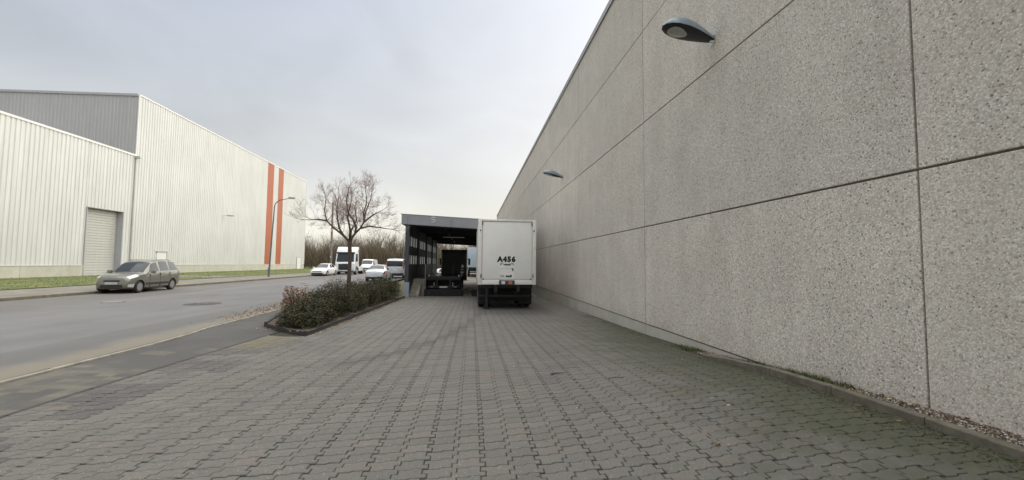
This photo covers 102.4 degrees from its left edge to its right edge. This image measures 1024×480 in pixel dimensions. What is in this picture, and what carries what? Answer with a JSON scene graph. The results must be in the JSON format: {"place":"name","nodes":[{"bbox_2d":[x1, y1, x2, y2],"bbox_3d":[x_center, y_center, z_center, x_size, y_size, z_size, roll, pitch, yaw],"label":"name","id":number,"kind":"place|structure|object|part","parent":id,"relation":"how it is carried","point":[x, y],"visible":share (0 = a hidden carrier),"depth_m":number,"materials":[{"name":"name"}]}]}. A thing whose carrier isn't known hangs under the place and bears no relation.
{"place":"outdoors","nodes":[
{"label":"outdoors","id":0,"kind":"place"},
{"bbox_2d":[0,308,283,415],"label":"sidewalk","id":1,"kind":"structure","parent":0,"point":[26,391],"depth_m":6.75,"materials":[{"name":"concrete"}]},
{"bbox_2d":[0,268,312,289],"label":"grass verge","id":2,"kind":"object","parent":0,"point":[39,285],"depth_m":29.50,"materials":[{"name":"green plant"}]},
{"bbox_2d":[83,275,234,277],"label":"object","id":3,"kind":"structure","parent":0,"point":[186,276],"depth_m":38.05,"materials":[{"name":"green plant"}]},
{"bbox_2d":[0,270,357,300],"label":"sidewalk","id":4,"kind":"structure","parent":0,"point":[18,294],"depth_m":21.56,"materials":[{"name":"concrete"}]},
{"bbox_2d":[267,197,295,276],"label":"street lamp","id":5,"kind":"object","parent":4,"relation":"on","point":[272,235],"visible":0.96,"depth_m":41.10,"materials":[{"name":"metal"}]},
{"bbox_2d":[330,203,333,263],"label":"utility pole","id":6,"kind":"object","parent":4,"relation":"on","point":[331,244],"visible":0.75,"depth_m":57.78,"materials":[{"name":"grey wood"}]},
{"bbox_2d":[0,272,403,379],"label":"road","id":7,"kind":"structure","parent":0,"point":[38,334],"depth_m":12.03,"materials":[{"name":"grey asphalt"}]},
{"bbox_2d":[100,301,124,302],"bbox_3d":[-15.652,2.439,16.139,0.708,0.036,0.708,1,-3,-6],"label":"manhole cover","id":8,"kind":"object","parent":7,"relation":"on","point":[112,302],"visible":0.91,"depth_m":16.00,"materials":[{"name":"metal"}]},
{"bbox_2d":[95,259,178,292],"bbox_3d":[-19.892,1.872,22.009,2.140,1.718,4.015,1,-3,-11],"label":"parked car","id":9,"kind":"object","parent":7,"relation":"on","point":[136,275],"visible":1,"depth_m":21.38,"materials":[{"name":"grey paint"}]},
{"bbox_2d":[183,302,220,304],"bbox_3d":[-11.906,2.459,15.852,1.227,0.036,1.227,1,-3,-6],"label":"manhole cover","id":10,"kind":"object","parent":7,"relation":"on","point":[206,303],"visible":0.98,"depth_m":15.84,"materials":[{"name":"metal"}]},
{"bbox_2d":[204,298,309,320],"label":"leaf litter","id":11,"kind":"object","parent":7,"relation":"on","point":[256,311],"visible":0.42,"depth_m":13.64,"materials":[{"name":"brown plant"}]},
{"bbox_2d":[310,263,337,275],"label":"parked car","id":12,"kind":"object","parent":7,"relation":"on","point":[325,269],"visible":0.98,"depth_m":48.74,"materials":[{"name":"white paint"}]},
{"bbox_2d":[333,247,363,274],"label":"tractor unit","id":13,"kind":"object","parent":7,"relation":"on","point":[341,257],"visible":0.82,"depth_m":54.38,"materials":[{"name":"white paint"}]},
{"bbox_2d":[360,259,377,271],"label":"parked van","id":14,"kind":"object","parent":7,"relation":"on","point":[367,264],"visible":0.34,"depth_m":64.00,"materials":[{"name":"white paint"}]},
{"bbox_2d":[365,264,392,280],"bbox_3d":[-12.211,2.981,37.820,2.180,1.468,4.520,1,-3,-8],"label":"parked car","id":15,"kind":"object","parent":7,"relation":"on","point":[372,272],"visible":0.9,"depth_m":35.91,"materials":[{"name":"silver metal"}]},
{"bbox_2d":[386,259,404,277],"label":"parked van","id":16,"kind":"object","parent":7,"relation":"on","point":[397,266],"visible":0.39,"depth_m":42.86,"materials":[{"name":"silver metal"}]},
{"bbox_2d":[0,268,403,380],"bbox_3d":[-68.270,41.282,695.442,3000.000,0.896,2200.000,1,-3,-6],"label":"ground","id":17,"kind":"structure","parent":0,"point":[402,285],"depth_m":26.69,"materials":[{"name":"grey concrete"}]},
{"bbox_2d":[0,111,136,278],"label":"hall","id":18,"kind":"structure","parent":17,"relation":"on","point":[66,201],"depth_m":33.34,"materials":[{"name":"metal"}]},
{"bbox_2d":[83,208,116,274],"bbox_3d":[-37.562,0.352,37.305,0.055,6.655,3.700,1,-3,-6],"label":"roller door","id":19,"kind":"structure","parent":18,"relation":"in","point":[101,224],"depth_m":37.50,"materials":[{"name":"grey metal"}]},
{"bbox_2d":[0,89,306,272],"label":"tall hall","id":20,"kind":"structure","parent":17,"relation":"on","point":[194,183],"depth_m":48.22,"materials":[{"name":"metal"}]},
{"bbox_2d":[296,257,300,268],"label":"door","id":21,"kind":"structure","parent":20,"relation":"in","point":[298,264],"depth_m":79.22,"materials":[{"name":"white metal"}]},
{"bbox_2d":[264,296,404,335],"bbox_3d":[-7.147,2.905,17.785,2.580,0.792,15.325,1,-3,-6],"label":"hedge bed","id":22,"kind":"object","parent":17,"relation":"on","point":[271,322],"visible":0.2,"depth_m":11.89,"materials":[{"name":"soil"}]},
{"bbox_2d":[280,283,309,310],"bbox_3d":[-7.077,1.921,13.483,0.938,1.030,0.985,1,-3,-6],"label":"dry shrub","id":23,"kind":"object","parent":22,"relation":"on","point":[290,300],"visible":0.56,"depth_m":13.35,"materials":[{"name":"brown plant"}]},
{"bbox_2d":[275,306,325,329],"bbox_3d":[-5.815,2.146,11.421,1.365,0.642,1.529,1,-3,-6],"label":"shrub","id":24,"kind":"object","parent":22,"relation":"on","point":[293,318],"visible":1,"depth_m":11.10,"materials":[{"name":"green plant"}]},
{"bbox_2d":[275,297,339,323],"bbox_3d":[-6.095,2.122,12.351,1.780,0.798,2.006,1,-3,-6],"label":"shrub","id":25,"kind":"object","parent":22,"relation":"on","point":[327,306],"visible":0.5,"depth_m":12.20,"materials":[{"name":"green plant"}]},
{"bbox_2d":[304,283,358,315],"bbox_3d":[-6.310,2.069,14.193,1.947,1.160,2.027,-1,-3,18],"label":"shrub","id":26,"kind":"object","parent":22,"relation":"on","point":[340,303],"visible":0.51,"depth_m":13.99,"materials":[{"name":"green plant"}]},
{"bbox_2d":[322,276,363,295],"bbox_3d":[-7.461,2.186,18.392,2.046,1.146,2.426,0,-3,14],"label":"shrub","id":27,"kind":"object","parent":22,"relation":"on","point":[336,283],"visible":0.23,"depth_m":18.22,"materials":[{"name":"plant"}]},
{"bbox_2d":[333,285,369,309],"bbox_3d":[-6.419,2.240,16.096,1.782,1.122,2.485,1,-3,-6],"label":"shrub","id":28,"kind":"object","parent":22,"relation":"on","point":[362,298],"visible":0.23,"depth_m":15.86,"materials":[{"name":"green plant"}]},
{"bbox_2d":[344,280,381,305],"bbox_3d":[-6.645,2.327,18.113,1.749,1.244,2.831,1,-3,-6],"label":"shrub","id":29,"kind":"object","parent":22,"relation":"on","point":[372,292],"visible":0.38,"depth_m":17.91,"materials":[{"name":"green plant"}]},
{"bbox_2d":[365,282,390,301],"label":"shrub","id":30,"kind":"object","parent":22,"relation":"on","point":[382,289],"visible":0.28,"depth_m":20.27,"materials":[{"name":"green plant"}]},
{"bbox_2d":[370,276,400,298],"bbox_3d":[-7.076,2.617,22.628,1.825,1.316,3.647,1,-3,-6],"label":"shrub","id":31,"kind":"object","parent":22,"relation":"on","point":[393,290],"visible":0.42,"depth_m":22.34,"materials":[{"name":"green plant"}]},
{"bbox_2d":[284,170,407,285],"bbox_3d":[-7.640,-0.248,19.464,5.369,6.287,3.234,3,-4,-37],"label":"street tree","id":32,"kind":"object","parent":17,"relation":"in","point":[347,216],"visible":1,"depth_m":19.39,"materials":[{"name":"brown plant"}]},
{"bbox_2d":[304,224,475,269],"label":"undergrowth","id":33,"kind":"object","parent":17,"relation":"on","point":[315,257],"visible":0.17,"depth_m":100.24,"materials":[{"name":"brown plant"}]},
{"bbox_2d":[497,0,1023,435],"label":"concrete warehouse","id":34,"kind":"structure","parent":17,"relation":"on","point":[833,190],"depth_m":5.66,"materials":[{"name":"concrete"}]},
{"bbox_2d":[543,170,562,178],"bbox_3d":[2.099,-3.351,21.026,1.020,0.462,0.470,1,-3,-6],"label":"wall lamp","id":35,"kind":"object","parent":34,"relation":"attached to","point":[552,173],"visible":1,"depth_m":20.89,"materials":[{"name":"black plastic"}]},
{"bbox_2d":[662,17,715,46],"bbox_3d":[3.385,-4.001,7.905,1.020,0.462,0.470,1,-3,-6],"label":"wall lamp","id":36,"kind":"object","parent":34,"relation":"attached to","point":[682,28],"visible":1,"depth_m":7.81,"materials":[{"name":"black plastic"}]},
{"bbox_2d":[0,0,608,253],"label":"sky","id":37,"kind":"structure","parent":0,"point":[445,103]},
{"bbox_2d":[421,276,538,296],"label":"dock floor","id":38,"kind":"structure","parent":0,"point":[470,283],"depth_m":39.58,"materials":[{"name":"concrete"}]},
{"bbox_2d":[409,264,440,296],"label":"loading platform","id":39,"kind":"structure","parent":38,"relation":"on","point":[419,285],"depth_m":27.79,"materials":[{"name":"concrete"}]},
{"bbox_2d":[401,214,478,296],"bbox_3d":[-3.925,1.800,36.454,8.140,5.575,21.588,1,-3,-6],"label":"dock canopy","id":40,"kind":"object","parent":38,"relation":"on","point":[425,235],"visible":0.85,"depth_m":29.57,"materials":[{"name":"metal"}]},
{"bbox_2d":[409,254,416,264],"bbox_3d":[-6.790,1.349,28.010,0.080,0.700,4.620,1,-3,-6],"label":"window frame","id":41,"kind":"structure","parent":40,"relation":"in","point":[412,258],"depth_m":27.94,"materials":[{"name":"grey glass"}]},
{"bbox_2d":[409,236,417,248],"bbox_3d":[-6.780,0.151,28.079,0.080,0.740,4.620,1,-3,-6],"label":"window frame","id":42,"kind":"structure","parent":40,"relation":"in","point":[413,241],"depth_m":28.50,"materials":[{"name":"grey glass"}]},
{"bbox_2d":[419,256,424,264],"bbox_3d":[-7.292,1.638,33.127,0.080,0.700,5.120,1,-3,-6],"label":"window frame","id":43,"kind":"structure","parent":40,"relation":"in","point":[421,258],"depth_m":33.29,"materials":[{"name":"grey glass"}]},
{"bbox_2d":[419,240,425,250],"bbox_3d":[-7.282,0.440,33.196,0.080,0.740,5.120,1,-3,-6],"label":"window frame","id":44,"kind":"structure","parent":40,"relation":"in","point":[422,245],"depth_m":33.70,"materials":[{"name":"grey glass"}]},
{"bbox_2d":[427,257,431,264],"bbox_3d":[-7.818,1.941,38.493,0.080,0.700,5.120,1,-3,-6],"label":"window frame","id":45,"kind":"structure","parent":40,"relation":"in","point":[429,259],"depth_m":39.09,"materials":[{"name":"grey glass"}]},
{"bbox_2d":[427,243,431,252],"bbox_3d":[-7.809,0.743,38.562,0.080,0.740,5.120,1,-3,-6],"label":"window frame","id":46,"kind":"structure","parent":40,"relation":"in","point":[429,247],"depth_m":39.28,"materials":[{"name":"grey glass"}]},
{"bbox_2d":[426,249,469,288],"bbox_3d":[-4.786,2.331,32.628,2.880,3.367,10.257,1,-3,-6],"label":"chassis truck","id":47,"kind":"object","parent":38,"relation":"on","point":[453,264],"visible":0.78,"depth_m":35.47,"materials":[{"name":"metal"}]},
{"bbox_2d":[467,247,476,275],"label":"box lorry","id":48,"kind":"object","parent":38,"relation":"on","point":[472,251],"visible":0.48,"depth_m":59.68,"materials":[{"name":"blue paint"}]},
{"bbox_2d":[0,295,1023,479],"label":"yard pavement","id":49,"kind":"structure","parent":0,"point":[427,388],"depth_m":4.35,"materials":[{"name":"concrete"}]},
{"bbox_2d":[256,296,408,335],"bbox_3d":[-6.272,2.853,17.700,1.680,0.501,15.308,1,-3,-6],"label":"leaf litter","id":50,"kind":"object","parent":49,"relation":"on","point":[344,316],"visible":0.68,"depth_m":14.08,"materials":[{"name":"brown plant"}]},
{"bbox_2d":[424,289,462,295],"bbox_3d":[-4.508,3.505,27.232,2.560,0.470,0.310,1,-3,-6],"label":"wheel stop","id":51,"kind":"object","parent":49,"relation":"on","point":[443,292],"visible":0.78,"depth_m":27.09,"materials":[{"name":"black rubber"}]},
{"bbox_2d":[471,289,476,295],"bbox_3d":[-1.413,3.547,27.533,2.580,0.470,0.310,1,-3,-6],"label":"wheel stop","id":52,"kind":"object","parent":49,"relation":"on","point":[474,292],"visible":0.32,"depth_m":27.29,"materials":[{"name":"grey concrete"}]},
{"bbox_2d":[476,219,535,308],"bbox_3d":[-0.590,1.284,21.723,2.530,3.919,7.970,1,-3,-6],"label":"box trailer","id":53,"kind":"object","parent":49,"relation":"on","point":[506,261],"visible":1,"depth_m":17.92,"materials":[{"name":"metal"}]},
{"bbox_3d":[-0.207,0.467,17.908,2.200,2.519,0.118,1,-3,-6],"label":"rear door","id":54,"kind":"part","parent":53,"relation":"part of","materials":[{"name":"metal"}]},
{"bbox_2d":[513,349,900,475],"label":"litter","id":55,"kind":"object","parent":49,"relation":"on","point":[699,379],"visible":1,"depth_m":4.57,"materials":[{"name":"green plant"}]},
{"bbox_2d":[672,343,864,390],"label":"weeds","id":56,"kind":"object","parent":49,"relation":"on","point":[822,379],"visible":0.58,"depth_m":5.47,"materials":[{"name":"green plant"}]},
{"bbox_2d":[579,315,1023,474],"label":"moss","id":57,"kind":"object","parent":49,"relation":"on","point":[1002,457],"visible":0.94,"depth_m":4.13,"materials":[{"name":"green plant"}]},
{"bbox_2d":[685,350,1023,446],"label":"gravel bed","id":58,"kind":"object","parent":49,"relation":"on","point":[933,412],"visible":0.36,"depth_m":3.87,"materials":[{"name":"grey gravel"}]},
{"bbox_2d":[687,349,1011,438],"bbox_3d":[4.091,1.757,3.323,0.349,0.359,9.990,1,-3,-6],"label":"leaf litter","id":59,"kind":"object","parent":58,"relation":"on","point":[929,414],"visible":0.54,"depth_m":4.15,"materials":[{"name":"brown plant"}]},
{"bbox_2d":[703,355,1023,459],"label":"wall kerb","id":60,"kind":"structure","parent":49,"relation":"on","point":[991,442],"depth_m":4.14,"materials":[{"name":"concrete"}]},
{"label":"grass field","id":61,"kind":"structure","parent":0,"visible":0},
{"bbox_2d":[328,237,343,260],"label":"bare tree","id":62,"kind":"object","parent":61,"relation":"on","point":[336,247],"visible":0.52,"depth_m":99.81,"materials":[{"name":"plant"}]},
{"bbox_2d":[338,226,361,253],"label":"bare tree","id":63,"kind":"object","parent":61,"relation":"on","point":[347,237],"visible":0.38,"depth_m":104.70,"materials":[{"name":"plant"}]},
{"bbox_2d":[359,244,377,261],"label":"bare tree","id":64,"kind":"object","parent":61,"relation":"on","point":[364,250],"visible":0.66,"depth_m":99.46,"materials":[{"name":"brown plant"}]},
{"bbox_2d":[363,232,376,249],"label":"bare tree","id":65,"kind":"object","parent":61,"relation":"on","point":[371,241],"visible":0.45,"depth_m":118.52,"materials":[{"name":"plant"}]},
{"bbox_2d":[367,229,389,247],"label":"bare tree","id":66,"kind":"object","parent":61,"relation":"on","point":[377,237],"visible":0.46,"depth_m":128.88,"materials":[{"name":"plant"}]},
{"bbox_2d":[380,237,400,260],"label":"bare tree","id":67,"kind":"object","parent":61,"relation":"on","point":[391,246],"visible":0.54,"depth_m":103.84,"materials":[{"name":"brown plant"}]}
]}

